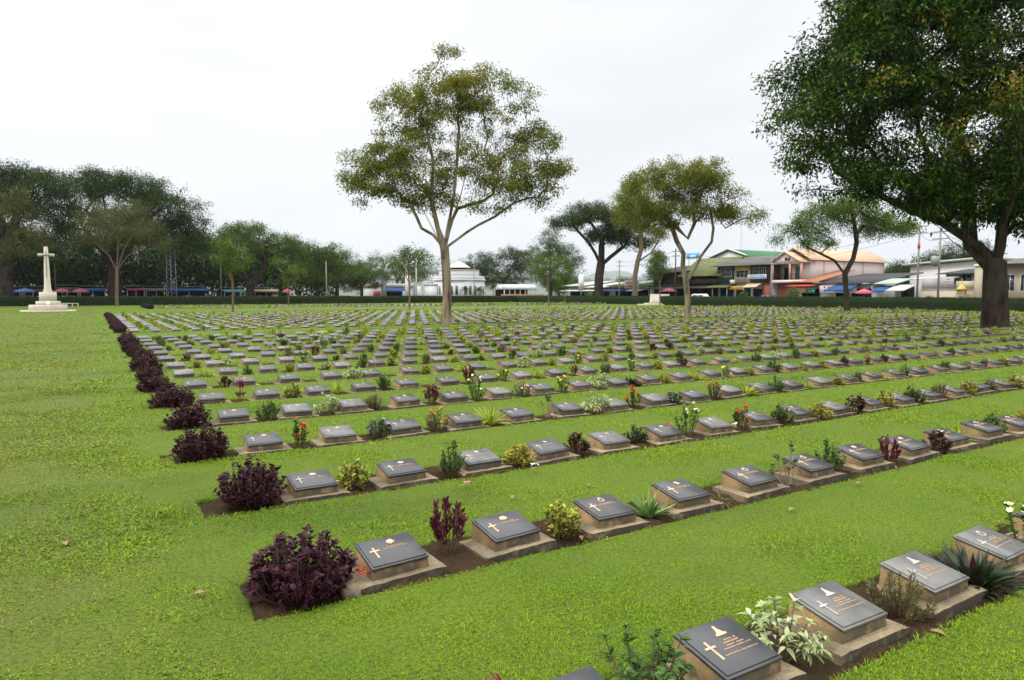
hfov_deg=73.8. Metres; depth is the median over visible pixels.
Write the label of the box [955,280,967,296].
spirit house
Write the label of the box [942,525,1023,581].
grave marker
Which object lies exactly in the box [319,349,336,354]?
grave marker
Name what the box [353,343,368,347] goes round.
grave marker
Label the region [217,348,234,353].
grave marker
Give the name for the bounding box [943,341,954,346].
grave marker
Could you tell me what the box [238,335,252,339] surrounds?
grave marker
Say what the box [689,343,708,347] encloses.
grave marker
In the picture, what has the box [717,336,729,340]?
grave marker
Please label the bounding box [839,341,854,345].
grave marker
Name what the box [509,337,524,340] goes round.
grave marker
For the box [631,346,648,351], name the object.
grave marker
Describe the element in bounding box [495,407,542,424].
grave marker
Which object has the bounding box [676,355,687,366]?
bronze leaf bush
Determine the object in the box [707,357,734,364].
grave marker
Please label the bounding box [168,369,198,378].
grave marker
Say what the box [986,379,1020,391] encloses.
grave marker
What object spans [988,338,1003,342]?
grave marker
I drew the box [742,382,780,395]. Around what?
grave marker
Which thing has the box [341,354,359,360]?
grave marker
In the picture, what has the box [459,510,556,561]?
grave marker
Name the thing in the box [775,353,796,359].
grave marker
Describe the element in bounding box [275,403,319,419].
grave marker
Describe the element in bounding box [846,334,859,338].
grave marker
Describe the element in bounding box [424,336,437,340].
grave marker
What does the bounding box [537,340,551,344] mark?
grave marker
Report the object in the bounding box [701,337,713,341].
grave marker
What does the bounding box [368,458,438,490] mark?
grave marker
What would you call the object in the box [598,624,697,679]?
sprig bush
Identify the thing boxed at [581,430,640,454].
grave marker
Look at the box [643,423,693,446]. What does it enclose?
grave marker
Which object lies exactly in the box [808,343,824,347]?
grave marker
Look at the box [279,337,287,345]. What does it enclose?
leafy bush
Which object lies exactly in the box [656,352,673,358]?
grave marker
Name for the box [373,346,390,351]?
grave marker
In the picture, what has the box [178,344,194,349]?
grave marker
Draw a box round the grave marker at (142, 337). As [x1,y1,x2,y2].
[137,336,148,339]
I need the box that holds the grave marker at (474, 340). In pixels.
[466,338,481,342]
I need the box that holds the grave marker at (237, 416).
[209,408,257,425]
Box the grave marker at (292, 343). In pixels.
[286,341,301,345]
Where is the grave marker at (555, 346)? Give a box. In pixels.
[549,344,565,349]
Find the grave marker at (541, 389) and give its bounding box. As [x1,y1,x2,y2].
[523,383,559,395]
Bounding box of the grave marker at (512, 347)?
[504,346,519,351]
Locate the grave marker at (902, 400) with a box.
[884,392,921,407]
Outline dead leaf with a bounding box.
[930,629,944,634]
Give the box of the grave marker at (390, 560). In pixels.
[350,532,447,594]
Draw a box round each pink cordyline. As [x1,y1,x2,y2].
[235,378,245,401]
[484,671,516,679]
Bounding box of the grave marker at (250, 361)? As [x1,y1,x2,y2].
[237,358,262,365]
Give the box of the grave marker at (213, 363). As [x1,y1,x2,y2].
[201,360,226,367]
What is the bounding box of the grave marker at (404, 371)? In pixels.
[394,367,421,375]
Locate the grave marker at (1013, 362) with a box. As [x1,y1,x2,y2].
[1002,357,1022,365]
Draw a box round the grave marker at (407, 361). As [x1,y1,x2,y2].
[395,357,420,365]
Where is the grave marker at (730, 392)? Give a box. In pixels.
[709,385,748,399]
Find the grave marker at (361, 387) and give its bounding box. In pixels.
[345,382,379,393]
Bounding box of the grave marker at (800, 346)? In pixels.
[794,343,808,348]
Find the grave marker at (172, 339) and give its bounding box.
[164,338,178,342]
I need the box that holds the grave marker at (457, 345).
[449,343,465,348]
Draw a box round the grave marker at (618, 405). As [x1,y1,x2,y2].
[591,398,635,413]
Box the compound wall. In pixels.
[920,277,973,297]
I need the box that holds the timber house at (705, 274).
[677,256,744,295]
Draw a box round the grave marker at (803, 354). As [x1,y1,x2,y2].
[793,351,813,357]
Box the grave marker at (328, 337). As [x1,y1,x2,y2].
[322,336,333,340]
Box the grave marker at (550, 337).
[546,335,558,339]
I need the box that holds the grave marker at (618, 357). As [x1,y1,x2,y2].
[609,354,630,361]
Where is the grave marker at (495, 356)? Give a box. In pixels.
[485,353,508,359]
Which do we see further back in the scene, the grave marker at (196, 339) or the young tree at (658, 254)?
the young tree at (658, 254)
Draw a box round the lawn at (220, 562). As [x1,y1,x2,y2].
[0,302,1023,679]
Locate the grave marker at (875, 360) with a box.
[863,356,887,364]
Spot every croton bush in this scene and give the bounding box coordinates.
[187,339,193,344]
[192,360,200,367]
[281,382,303,397]
[285,362,294,371]
[294,343,302,349]
[335,458,370,490]
[386,356,396,365]
[388,349,397,357]
[420,365,430,373]
[541,495,584,540]
[571,336,577,342]
[605,346,614,352]
[650,352,657,358]
[680,336,688,342]
[755,344,762,351]
[786,335,792,341]
[809,349,818,356]
[817,359,825,367]
[832,376,843,384]
[861,344,871,351]
[875,389,895,406]
[997,357,1008,364]
[998,336,1006,341]
[1008,374,1023,387]
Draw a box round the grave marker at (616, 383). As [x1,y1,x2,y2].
[601,377,634,388]
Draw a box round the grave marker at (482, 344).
[475,342,490,347]
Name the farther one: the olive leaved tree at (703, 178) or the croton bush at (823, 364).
the olive leaved tree at (703, 178)
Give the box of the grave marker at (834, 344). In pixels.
[824,341,839,346]
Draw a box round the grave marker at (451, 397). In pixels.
[435,391,474,404]
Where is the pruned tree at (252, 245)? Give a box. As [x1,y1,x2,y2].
[205,219,312,296]
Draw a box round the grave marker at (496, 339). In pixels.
[490,337,502,341]
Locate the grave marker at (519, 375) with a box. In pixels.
[506,371,535,380]
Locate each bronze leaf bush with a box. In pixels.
[181,352,190,360]
[217,376,232,386]
[332,354,339,360]
[562,432,591,454]
[649,343,656,350]
[665,341,674,349]
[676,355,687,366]
[839,356,850,365]
[845,393,867,413]
[880,353,888,361]
[920,430,952,452]
[936,338,945,346]
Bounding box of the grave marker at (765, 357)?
[755,354,774,360]
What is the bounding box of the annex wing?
[424,284,437,295]
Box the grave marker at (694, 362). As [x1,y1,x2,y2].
[686,359,709,366]
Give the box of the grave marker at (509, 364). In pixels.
[494,361,517,368]
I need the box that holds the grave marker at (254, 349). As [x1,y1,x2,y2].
[243,346,260,352]
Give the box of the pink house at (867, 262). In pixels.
[769,247,888,296]
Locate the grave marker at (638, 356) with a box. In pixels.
[632,353,649,359]
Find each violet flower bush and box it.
[364,418,390,439]
[664,391,682,403]
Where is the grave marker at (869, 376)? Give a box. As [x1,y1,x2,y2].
[859,371,888,382]
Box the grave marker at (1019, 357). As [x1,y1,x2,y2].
[1013,356,1023,363]
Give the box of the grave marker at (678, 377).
[664,372,697,382]
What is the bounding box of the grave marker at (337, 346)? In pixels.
[327,343,343,348]
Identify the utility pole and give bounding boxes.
[220,262,221,295]
[325,261,326,295]
[416,263,416,295]
[616,260,622,295]
[672,249,679,295]
[766,256,776,296]
[915,223,927,296]
[931,230,948,296]
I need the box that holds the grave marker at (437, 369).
[430,365,455,373]
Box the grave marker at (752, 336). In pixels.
[746,334,761,338]
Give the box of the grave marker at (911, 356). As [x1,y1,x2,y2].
[901,353,924,360]
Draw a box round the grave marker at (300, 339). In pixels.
[298,337,310,341]
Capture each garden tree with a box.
[286,238,353,295]
[331,260,394,295]
[357,247,440,284]
[539,275,577,295]
[553,279,593,295]
[586,275,639,287]
[613,277,653,287]
[641,249,669,284]
[884,238,993,283]
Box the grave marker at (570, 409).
[544,402,591,418]
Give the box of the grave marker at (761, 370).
[751,365,776,374]
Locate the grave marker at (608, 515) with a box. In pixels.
[573,494,649,538]
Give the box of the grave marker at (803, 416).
[775,405,819,424]
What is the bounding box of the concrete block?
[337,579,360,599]
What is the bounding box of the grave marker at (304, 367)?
[292,363,317,371]
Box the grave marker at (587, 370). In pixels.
[576,366,601,375]
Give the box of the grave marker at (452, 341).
[446,339,461,343]
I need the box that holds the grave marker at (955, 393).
[939,385,973,398]
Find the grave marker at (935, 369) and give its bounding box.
[926,365,954,374]
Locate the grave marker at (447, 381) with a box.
[431,376,462,386]
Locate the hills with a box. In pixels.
[23,271,652,293]
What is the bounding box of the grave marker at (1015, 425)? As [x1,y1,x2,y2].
[993,414,1023,436]
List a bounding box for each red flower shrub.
[291,417,308,447]
[508,347,516,358]
[625,385,641,408]
[731,403,750,428]
[864,355,871,364]
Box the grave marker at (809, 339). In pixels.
[805,337,818,341]
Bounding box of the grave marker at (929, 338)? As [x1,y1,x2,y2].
[920,336,933,340]
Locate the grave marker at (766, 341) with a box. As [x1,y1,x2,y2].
[758,339,773,343]
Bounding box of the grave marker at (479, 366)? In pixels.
[466,363,486,370]
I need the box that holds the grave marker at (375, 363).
[365,360,386,367]
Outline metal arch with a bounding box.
[381,262,410,295]
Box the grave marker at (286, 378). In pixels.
[272,374,303,383]
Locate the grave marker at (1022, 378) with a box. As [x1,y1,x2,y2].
[1008,376,1023,387]
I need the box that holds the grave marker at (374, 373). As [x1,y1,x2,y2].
[358,369,383,378]
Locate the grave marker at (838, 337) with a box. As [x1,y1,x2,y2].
[833,335,846,339]
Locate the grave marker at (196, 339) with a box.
[192,337,203,341]
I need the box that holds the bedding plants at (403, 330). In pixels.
[121,301,1023,337]
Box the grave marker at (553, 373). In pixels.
[543,368,566,377]
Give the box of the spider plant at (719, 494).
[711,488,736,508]
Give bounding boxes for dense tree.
[13,223,86,285]
[36,227,131,286]
[101,241,187,292]
[157,230,238,288]
[197,222,275,295]
[241,232,307,293]
[315,245,366,295]
[450,243,551,289]
[518,227,587,295]
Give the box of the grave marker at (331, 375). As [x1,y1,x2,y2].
[315,371,345,380]
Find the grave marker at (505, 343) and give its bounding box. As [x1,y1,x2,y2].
[496,341,510,346]
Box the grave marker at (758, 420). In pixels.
[731,411,783,429]
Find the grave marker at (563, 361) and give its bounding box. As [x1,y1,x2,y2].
[553,358,575,364]
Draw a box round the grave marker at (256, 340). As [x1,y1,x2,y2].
[251,339,262,342]
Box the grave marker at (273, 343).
[259,341,276,346]
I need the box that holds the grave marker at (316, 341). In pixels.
[313,340,326,344]
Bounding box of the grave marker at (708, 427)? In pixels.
[687,417,741,437]
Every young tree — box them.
[209,235,255,311]
[267,255,313,303]
[385,242,432,309]
[526,253,577,305]
[555,263,576,302]
[639,245,672,304]
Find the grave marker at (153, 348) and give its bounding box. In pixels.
[148,346,162,350]
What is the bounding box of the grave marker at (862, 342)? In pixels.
[856,340,869,344]
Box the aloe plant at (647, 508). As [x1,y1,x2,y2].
[621,485,681,517]
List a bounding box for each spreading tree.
[605,177,671,295]
[765,188,923,311]
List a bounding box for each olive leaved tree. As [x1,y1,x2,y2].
[333,41,578,324]
[608,153,772,318]
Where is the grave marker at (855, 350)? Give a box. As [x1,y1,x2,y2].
[849,347,868,353]
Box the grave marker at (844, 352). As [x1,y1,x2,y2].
[834,348,851,354]
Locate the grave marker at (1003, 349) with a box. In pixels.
[992,346,1012,351]
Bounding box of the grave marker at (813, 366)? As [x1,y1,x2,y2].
[799,361,823,370]
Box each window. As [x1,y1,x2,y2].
[692,276,700,279]
[706,276,715,278]
[720,268,731,276]
[736,270,748,277]
[753,267,765,274]
[960,274,971,280]
[1008,274,1015,290]
[1020,274,1023,290]
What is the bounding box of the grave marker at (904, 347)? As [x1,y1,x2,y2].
[897,345,914,349]
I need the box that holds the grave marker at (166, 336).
[162,335,173,338]
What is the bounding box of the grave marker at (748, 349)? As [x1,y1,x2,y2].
[738,346,755,352]
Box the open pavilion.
[495,284,543,295]
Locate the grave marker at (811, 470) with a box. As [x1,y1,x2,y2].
[773,453,846,485]
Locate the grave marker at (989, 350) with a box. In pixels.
[979,347,996,353]
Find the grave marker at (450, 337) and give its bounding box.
[444,335,457,339]
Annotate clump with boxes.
[324,378,350,393]
[455,363,468,371]
[527,369,547,377]
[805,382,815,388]
[939,421,982,444]
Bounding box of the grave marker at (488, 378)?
[473,373,503,383]
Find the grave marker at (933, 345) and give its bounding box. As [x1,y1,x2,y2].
[926,342,941,347]
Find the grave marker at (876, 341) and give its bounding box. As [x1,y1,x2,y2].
[869,339,884,343]
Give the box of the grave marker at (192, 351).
[182,349,203,354]
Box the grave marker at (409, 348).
[399,345,417,350]
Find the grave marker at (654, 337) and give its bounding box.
[649,335,659,339]
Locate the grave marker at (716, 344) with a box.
[713,342,724,346]
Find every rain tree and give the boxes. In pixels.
[0,157,84,296]
[40,162,218,295]
[543,198,656,295]
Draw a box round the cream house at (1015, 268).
[1007,258,1023,298]
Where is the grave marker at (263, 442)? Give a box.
[234,432,292,455]
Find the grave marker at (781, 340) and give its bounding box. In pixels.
[776,338,788,342]
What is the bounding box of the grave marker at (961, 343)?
[954,340,967,345]
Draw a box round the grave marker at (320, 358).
[306,355,328,361]
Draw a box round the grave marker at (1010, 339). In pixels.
[1005,337,1015,341]
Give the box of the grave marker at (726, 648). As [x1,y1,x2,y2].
[654,616,806,679]
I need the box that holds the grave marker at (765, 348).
[761,346,773,351]
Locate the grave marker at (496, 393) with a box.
[480,387,518,400]
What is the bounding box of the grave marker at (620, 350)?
[613,347,626,352]
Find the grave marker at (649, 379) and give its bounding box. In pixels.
[635,374,665,385]
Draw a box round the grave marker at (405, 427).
[381,418,430,439]
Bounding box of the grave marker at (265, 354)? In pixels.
[256,351,277,357]
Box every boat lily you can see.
[625,376,646,386]
[918,540,1023,603]
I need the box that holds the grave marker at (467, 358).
[458,355,479,361]
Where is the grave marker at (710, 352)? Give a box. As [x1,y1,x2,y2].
[697,349,718,355]
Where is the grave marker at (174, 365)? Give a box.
[163,362,186,369]
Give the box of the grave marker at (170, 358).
[158,355,178,362]
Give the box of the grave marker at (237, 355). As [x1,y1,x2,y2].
[226,352,247,358]
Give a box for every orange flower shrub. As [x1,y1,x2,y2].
[282,346,291,355]
[425,406,450,431]
[600,352,608,361]
[706,381,723,399]
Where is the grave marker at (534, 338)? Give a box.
[528,336,540,340]
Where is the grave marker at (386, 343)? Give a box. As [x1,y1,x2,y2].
[377,341,393,346]
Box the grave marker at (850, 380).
[833,374,864,384]
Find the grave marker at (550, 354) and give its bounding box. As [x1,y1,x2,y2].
[537,351,556,356]
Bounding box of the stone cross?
[19,247,75,311]
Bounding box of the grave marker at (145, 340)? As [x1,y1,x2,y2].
[140,339,151,342]
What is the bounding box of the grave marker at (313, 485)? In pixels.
[280,469,350,504]
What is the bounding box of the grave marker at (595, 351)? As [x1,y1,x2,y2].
[586,348,605,353]
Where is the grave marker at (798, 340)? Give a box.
[791,338,803,341]
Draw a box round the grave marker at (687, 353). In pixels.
[680,350,696,356]
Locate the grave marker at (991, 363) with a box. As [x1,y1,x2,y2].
[982,359,1007,367]
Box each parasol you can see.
[13,288,35,291]
[53,288,70,291]
[71,288,88,295]
[661,288,676,291]
[855,289,872,293]
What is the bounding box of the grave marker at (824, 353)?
[814,350,833,356]
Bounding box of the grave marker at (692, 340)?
[688,338,697,342]
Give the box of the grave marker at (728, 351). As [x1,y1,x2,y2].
[717,348,735,353]
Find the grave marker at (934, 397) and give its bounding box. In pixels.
[914,389,949,403]
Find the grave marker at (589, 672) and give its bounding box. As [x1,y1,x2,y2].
[551,665,603,679]
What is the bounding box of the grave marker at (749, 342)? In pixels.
[744,340,760,344]
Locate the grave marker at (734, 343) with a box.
[724,341,742,345]
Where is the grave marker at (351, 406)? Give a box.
[329,398,374,414]
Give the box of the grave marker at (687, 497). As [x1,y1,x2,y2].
[642,478,723,520]
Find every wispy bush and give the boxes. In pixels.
[157,339,165,346]
[339,347,346,353]
[364,393,381,409]
[497,344,506,351]
[600,361,611,372]
[704,340,712,346]
[715,347,723,353]
[865,568,939,622]
[930,382,948,397]
[961,361,972,369]
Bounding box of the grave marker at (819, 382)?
[804,376,838,388]
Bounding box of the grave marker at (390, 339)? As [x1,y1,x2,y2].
[383,337,397,341]
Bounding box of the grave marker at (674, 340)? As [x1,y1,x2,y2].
[667,339,679,342]
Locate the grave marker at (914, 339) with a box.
[910,337,921,341]
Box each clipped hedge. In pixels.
[0,295,516,305]
[517,295,1023,311]
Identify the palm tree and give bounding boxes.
[459,286,470,295]
[472,287,485,295]
[488,284,499,295]
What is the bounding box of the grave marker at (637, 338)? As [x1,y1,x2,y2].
[631,336,642,339]
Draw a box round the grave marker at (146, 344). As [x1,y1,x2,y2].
[144,342,156,346]
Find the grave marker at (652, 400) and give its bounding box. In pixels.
[634,393,676,408]
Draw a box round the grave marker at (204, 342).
[196,340,211,344]
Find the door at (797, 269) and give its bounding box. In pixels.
[795,267,799,279]
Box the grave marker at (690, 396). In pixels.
[678,390,715,403]
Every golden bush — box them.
[206,348,215,353]
[220,341,229,347]
[352,337,359,342]
[450,356,457,361]
[466,341,473,347]
[501,442,535,466]
[548,358,556,364]
[651,360,663,368]
[658,372,672,383]
[744,367,754,374]
[799,363,808,370]
[804,401,833,419]
[959,380,979,394]
[1011,410,1023,418]
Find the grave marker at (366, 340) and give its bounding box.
[360,338,374,342]
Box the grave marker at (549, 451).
[525,438,580,464]
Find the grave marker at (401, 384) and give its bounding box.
[390,379,424,389]
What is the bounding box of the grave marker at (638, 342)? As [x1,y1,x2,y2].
[632,340,644,345]
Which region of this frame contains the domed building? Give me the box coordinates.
[432,259,485,295]
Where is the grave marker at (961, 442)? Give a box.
[923,427,979,453]
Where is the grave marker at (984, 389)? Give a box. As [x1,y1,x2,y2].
[960,381,996,394]
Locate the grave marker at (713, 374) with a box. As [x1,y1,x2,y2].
[694,369,724,379]
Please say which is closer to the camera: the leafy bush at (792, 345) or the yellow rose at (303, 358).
the yellow rose at (303, 358)
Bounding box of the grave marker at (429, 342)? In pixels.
[425,340,438,344]
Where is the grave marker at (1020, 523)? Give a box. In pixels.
[1005,511,1023,541]
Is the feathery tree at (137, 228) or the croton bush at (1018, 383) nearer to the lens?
the croton bush at (1018, 383)
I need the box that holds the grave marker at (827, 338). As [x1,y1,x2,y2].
[818,336,831,340]
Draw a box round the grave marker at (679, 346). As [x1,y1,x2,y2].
[672,344,687,349]
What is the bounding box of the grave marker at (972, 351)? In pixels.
[965,348,986,354]
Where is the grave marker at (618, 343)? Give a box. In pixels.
[612,341,625,346]
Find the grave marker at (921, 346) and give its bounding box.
[912,343,927,348]
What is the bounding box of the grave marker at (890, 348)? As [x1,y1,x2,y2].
[882,345,901,350]
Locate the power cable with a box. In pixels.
[783,234,915,262]
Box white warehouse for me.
[902,257,1020,282]
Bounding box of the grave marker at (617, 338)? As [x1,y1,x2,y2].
[612,336,627,340]
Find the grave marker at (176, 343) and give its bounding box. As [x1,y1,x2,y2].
[173,341,186,345]
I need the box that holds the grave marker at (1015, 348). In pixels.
[1007,344,1023,350]
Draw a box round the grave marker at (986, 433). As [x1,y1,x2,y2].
[960,419,1012,444]
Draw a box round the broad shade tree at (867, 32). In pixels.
[750,0,1023,327]
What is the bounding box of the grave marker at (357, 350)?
[346,347,366,353]
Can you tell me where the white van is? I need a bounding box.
[691,294,708,296]
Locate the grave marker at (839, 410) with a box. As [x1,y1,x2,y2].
[816,401,857,417]
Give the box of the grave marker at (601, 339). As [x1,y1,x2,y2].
[597,337,608,341]
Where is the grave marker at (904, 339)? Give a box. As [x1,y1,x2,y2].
[896,337,908,341]
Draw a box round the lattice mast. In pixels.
[166,244,176,295]
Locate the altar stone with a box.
[637,294,669,304]
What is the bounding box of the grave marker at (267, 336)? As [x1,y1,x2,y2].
[264,335,274,338]
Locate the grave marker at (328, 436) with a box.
[310,425,365,447]
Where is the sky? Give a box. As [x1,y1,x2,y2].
[0,0,1023,290]
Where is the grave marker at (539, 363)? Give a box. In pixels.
[526,359,550,366]
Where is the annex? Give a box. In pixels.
[935,269,974,283]
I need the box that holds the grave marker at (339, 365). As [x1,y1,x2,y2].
[329,362,352,369]
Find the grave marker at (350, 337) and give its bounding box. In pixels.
[344,335,355,339]
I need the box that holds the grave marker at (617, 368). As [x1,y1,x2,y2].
[605,364,630,372]
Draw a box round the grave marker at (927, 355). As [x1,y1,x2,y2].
[917,352,940,358]
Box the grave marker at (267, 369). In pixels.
[253,365,282,373]
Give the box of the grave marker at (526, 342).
[518,340,531,345]
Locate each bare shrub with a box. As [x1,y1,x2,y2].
[541,392,560,418]
[769,440,798,485]
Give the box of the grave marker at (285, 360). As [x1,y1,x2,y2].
[273,356,297,363]
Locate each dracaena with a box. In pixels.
[189,368,214,377]
[260,334,279,341]
[472,402,515,426]
[688,369,710,380]
[722,338,733,345]
[739,382,765,395]
[929,333,942,339]
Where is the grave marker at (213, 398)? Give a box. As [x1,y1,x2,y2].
[194,392,231,404]
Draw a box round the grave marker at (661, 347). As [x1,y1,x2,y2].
[655,345,668,350]
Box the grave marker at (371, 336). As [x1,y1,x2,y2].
[365,335,376,338]
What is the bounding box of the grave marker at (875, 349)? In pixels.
[868,346,886,352]
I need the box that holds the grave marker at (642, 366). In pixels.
[633,362,658,370]
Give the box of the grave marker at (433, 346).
[425,344,441,349]
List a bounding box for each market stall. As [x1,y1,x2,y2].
[13,286,22,296]
[23,286,43,296]
[56,285,78,296]
[80,286,105,296]
[125,285,144,296]
[143,286,166,295]
[165,286,209,295]
[219,287,245,296]
[253,287,277,296]
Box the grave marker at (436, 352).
[428,350,443,355]
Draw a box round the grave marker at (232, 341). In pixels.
[226,339,237,343]
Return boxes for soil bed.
[125,316,1023,679]
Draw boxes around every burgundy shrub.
[311,345,318,354]
[422,384,439,404]
[429,496,469,555]
[461,365,474,383]
[570,364,577,375]
[878,434,901,461]
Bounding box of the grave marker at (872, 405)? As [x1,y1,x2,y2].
[850,396,890,412]
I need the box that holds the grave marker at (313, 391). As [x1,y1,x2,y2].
[300,385,334,396]
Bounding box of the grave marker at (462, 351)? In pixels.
[454,348,472,354]
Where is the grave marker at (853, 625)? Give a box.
[773,580,909,665]
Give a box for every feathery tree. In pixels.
[0,180,57,262]
[59,192,183,305]
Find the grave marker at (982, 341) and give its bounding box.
[977,339,991,343]
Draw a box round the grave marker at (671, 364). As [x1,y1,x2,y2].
[660,360,685,368]
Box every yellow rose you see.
[299,351,309,362]
[497,366,508,380]
[557,375,569,392]
[573,352,583,363]
[721,366,731,377]
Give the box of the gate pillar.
[973,264,982,297]
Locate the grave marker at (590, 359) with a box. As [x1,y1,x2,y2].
[581,356,600,362]
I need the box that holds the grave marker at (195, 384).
[178,379,212,389]
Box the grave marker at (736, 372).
[721,367,752,377]
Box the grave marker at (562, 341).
[557,339,570,343]
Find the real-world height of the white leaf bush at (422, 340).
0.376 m
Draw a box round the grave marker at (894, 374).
[881,369,910,379]
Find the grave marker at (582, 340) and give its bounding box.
[577,338,589,342]
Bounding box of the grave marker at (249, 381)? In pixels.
[228,377,259,386]
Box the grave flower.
[355,565,369,574]
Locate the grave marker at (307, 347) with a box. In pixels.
[301,344,316,349]
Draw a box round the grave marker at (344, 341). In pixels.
[336,339,352,343]
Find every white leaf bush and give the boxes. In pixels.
[222,357,232,365]
[266,343,275,350]
[313,392,340,414]
[334,333,344,339]
[340,365,362,378]
[417,336,427,344]
[515,354,534,367]
[533,347,544,356]
[539,338,550,349]
[579,391,612,414]
[587,371,608,388]
[694,346,706,354]
[737,593,833,665]
[770,350,782,359]
[1009,332,1021,340]
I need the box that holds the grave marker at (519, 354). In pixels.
[514,352,531,358]
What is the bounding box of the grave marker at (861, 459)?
[830,443,895,472]
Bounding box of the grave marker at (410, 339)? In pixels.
[405,337,417,340]
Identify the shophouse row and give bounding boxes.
[705,255,780,296]
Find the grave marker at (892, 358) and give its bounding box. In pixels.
[884,355,906,362]
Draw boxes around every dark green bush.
[621,424,649,442]
[674,350,682,356]
[898,354,908,360]
[983,382,998,389]
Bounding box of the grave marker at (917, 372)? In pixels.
[906,367,933,376]
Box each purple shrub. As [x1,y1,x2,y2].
[108,321,119,328]
[112,323,127,329]
[112,326,126,332]
[116,331,134,338]
[118,334,134,342]
[118,334,141,346]
[120,341,143,351]
[125,344,150,356]
[129,353,164,370]
[131,347,155,361]
[133,363,163,379]
[135,372,173,392]
[146,383,194,408]
[162,398,212,428]
[170,421,230,461]
[211,454,288,510]
[240,524,359,610]
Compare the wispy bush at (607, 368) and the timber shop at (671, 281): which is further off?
the timber shop at (671, 281)
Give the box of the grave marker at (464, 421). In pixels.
[438,412,490,431]
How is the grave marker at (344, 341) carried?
on the soil bed
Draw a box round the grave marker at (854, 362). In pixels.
[845,358,867,366]
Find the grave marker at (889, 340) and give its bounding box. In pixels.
[883,338,899,342]
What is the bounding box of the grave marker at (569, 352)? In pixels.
[565,349,579,355]
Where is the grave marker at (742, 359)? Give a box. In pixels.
[732,355,754,362]
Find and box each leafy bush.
[208,334,214,340]
[242,363,252,374]
[254,398,280,420]
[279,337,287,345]
[356,355,367,367]
[366,343,374,352]
[375,372,391,389]
[393,342,399,350]
[422,352,431,363]
[438,439,465,478]
[472,344,480,353]
[556,346,566,355]
[627,351,635,359]
[696,334,703,341]
[751,350,761,361]
[766,358,780,371]
[767,375,785,391]
[770,400,795,425]
[771,336,778,343]
[789,340,795,348]
[791,347,800,357]
[814,438,847,471]
[829,346,839,355]
[851,371,861,381]
[899,364,909,375]
[903,383,927,403]
[937,360,950,371]
[944,347,955,355]
[980,409,1008,431]
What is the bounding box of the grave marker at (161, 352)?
[153,350,167,355]
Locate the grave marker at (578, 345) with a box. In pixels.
[573,343,587,348]
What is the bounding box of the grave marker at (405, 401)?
[384,394,427,409]
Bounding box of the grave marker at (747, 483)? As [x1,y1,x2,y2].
[712,464,790,503]
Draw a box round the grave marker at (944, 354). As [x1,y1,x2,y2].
[933,350,955,357]
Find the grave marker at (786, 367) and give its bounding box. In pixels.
[777,363,801,372]
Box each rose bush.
[317,334,327,348]
[466,374,486,400]
[628,354,635,370]
[674,400,700,436]
[1002,499,1023,540]
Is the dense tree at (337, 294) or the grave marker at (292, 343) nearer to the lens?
the grave marker at (292, 343)
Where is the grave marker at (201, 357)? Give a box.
[190,354,212,360]
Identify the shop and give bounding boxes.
[363,283,420,295]
[561,281,613,295]
[583,282,623,295]
[604,280,648,295]
[624,280,653,295]
[647,265,690,295]
[785,270,854,296]
[817,272,923,297]
[827,276,960,297]
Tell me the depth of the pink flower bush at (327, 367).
16.81 m
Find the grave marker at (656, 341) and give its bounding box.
[649,340,662,343]
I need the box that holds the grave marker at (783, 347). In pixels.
[776,344,792,349]
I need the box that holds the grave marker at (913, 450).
[878,435,939,463]
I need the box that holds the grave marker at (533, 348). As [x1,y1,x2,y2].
[526,345,542,350]
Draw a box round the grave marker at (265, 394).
[247,388,286,400]
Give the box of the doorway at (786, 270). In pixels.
[784,267,791,279]
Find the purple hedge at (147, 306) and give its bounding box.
[140,303,154,308]
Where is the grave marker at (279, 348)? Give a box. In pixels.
[276,346,290,350]
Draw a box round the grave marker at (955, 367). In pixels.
[949,363,972,371]
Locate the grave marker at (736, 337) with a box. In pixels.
[732,335,746,339]
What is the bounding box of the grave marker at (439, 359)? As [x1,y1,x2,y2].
[428,356,452,363]
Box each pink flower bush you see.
[321,361,330,369]
[511,381,531,396]
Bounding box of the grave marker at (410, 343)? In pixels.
[402,341,416,345]
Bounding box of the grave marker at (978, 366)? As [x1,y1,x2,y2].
[965,361,990,369]
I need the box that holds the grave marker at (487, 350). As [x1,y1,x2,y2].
[479,348,495,352]
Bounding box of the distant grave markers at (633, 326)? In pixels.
[114,303,1023,338]
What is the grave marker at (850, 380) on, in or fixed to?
on the soil bed
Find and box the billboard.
[686,253,699,265]
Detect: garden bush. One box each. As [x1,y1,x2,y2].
[584,291,593,295]
[738,291,748,296]
[785,286,801,296]
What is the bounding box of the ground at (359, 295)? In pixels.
[24,294,566,296]
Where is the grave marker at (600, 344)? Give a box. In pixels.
[593,342,607,346]
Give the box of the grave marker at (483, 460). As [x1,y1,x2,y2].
[455,448,512,475]
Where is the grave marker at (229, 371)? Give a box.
[213,367,241,376]
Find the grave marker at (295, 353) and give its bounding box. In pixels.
[290,350,309,355]
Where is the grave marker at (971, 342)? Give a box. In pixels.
[966,340,978,344]
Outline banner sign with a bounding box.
[578,274,583,289]
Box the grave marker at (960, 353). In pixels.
[951,349,971,355]
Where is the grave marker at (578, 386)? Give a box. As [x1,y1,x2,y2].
[563,380,598,392]
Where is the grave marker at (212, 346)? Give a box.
[207,344,221,348]
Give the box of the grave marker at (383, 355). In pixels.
[369,352,388,358]
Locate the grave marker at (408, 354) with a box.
[398,351,418,357]
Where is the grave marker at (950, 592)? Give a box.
[867,550,988,620]
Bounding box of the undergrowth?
[13,246,337,296]
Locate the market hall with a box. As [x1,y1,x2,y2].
[709,249,819,282]
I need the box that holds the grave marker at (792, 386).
[776,380,809,391]
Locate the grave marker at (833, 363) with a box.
[823,360,848,367]
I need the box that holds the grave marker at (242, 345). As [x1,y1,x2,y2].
[233,343,249,347]
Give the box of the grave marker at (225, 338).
[215,336,228,340]

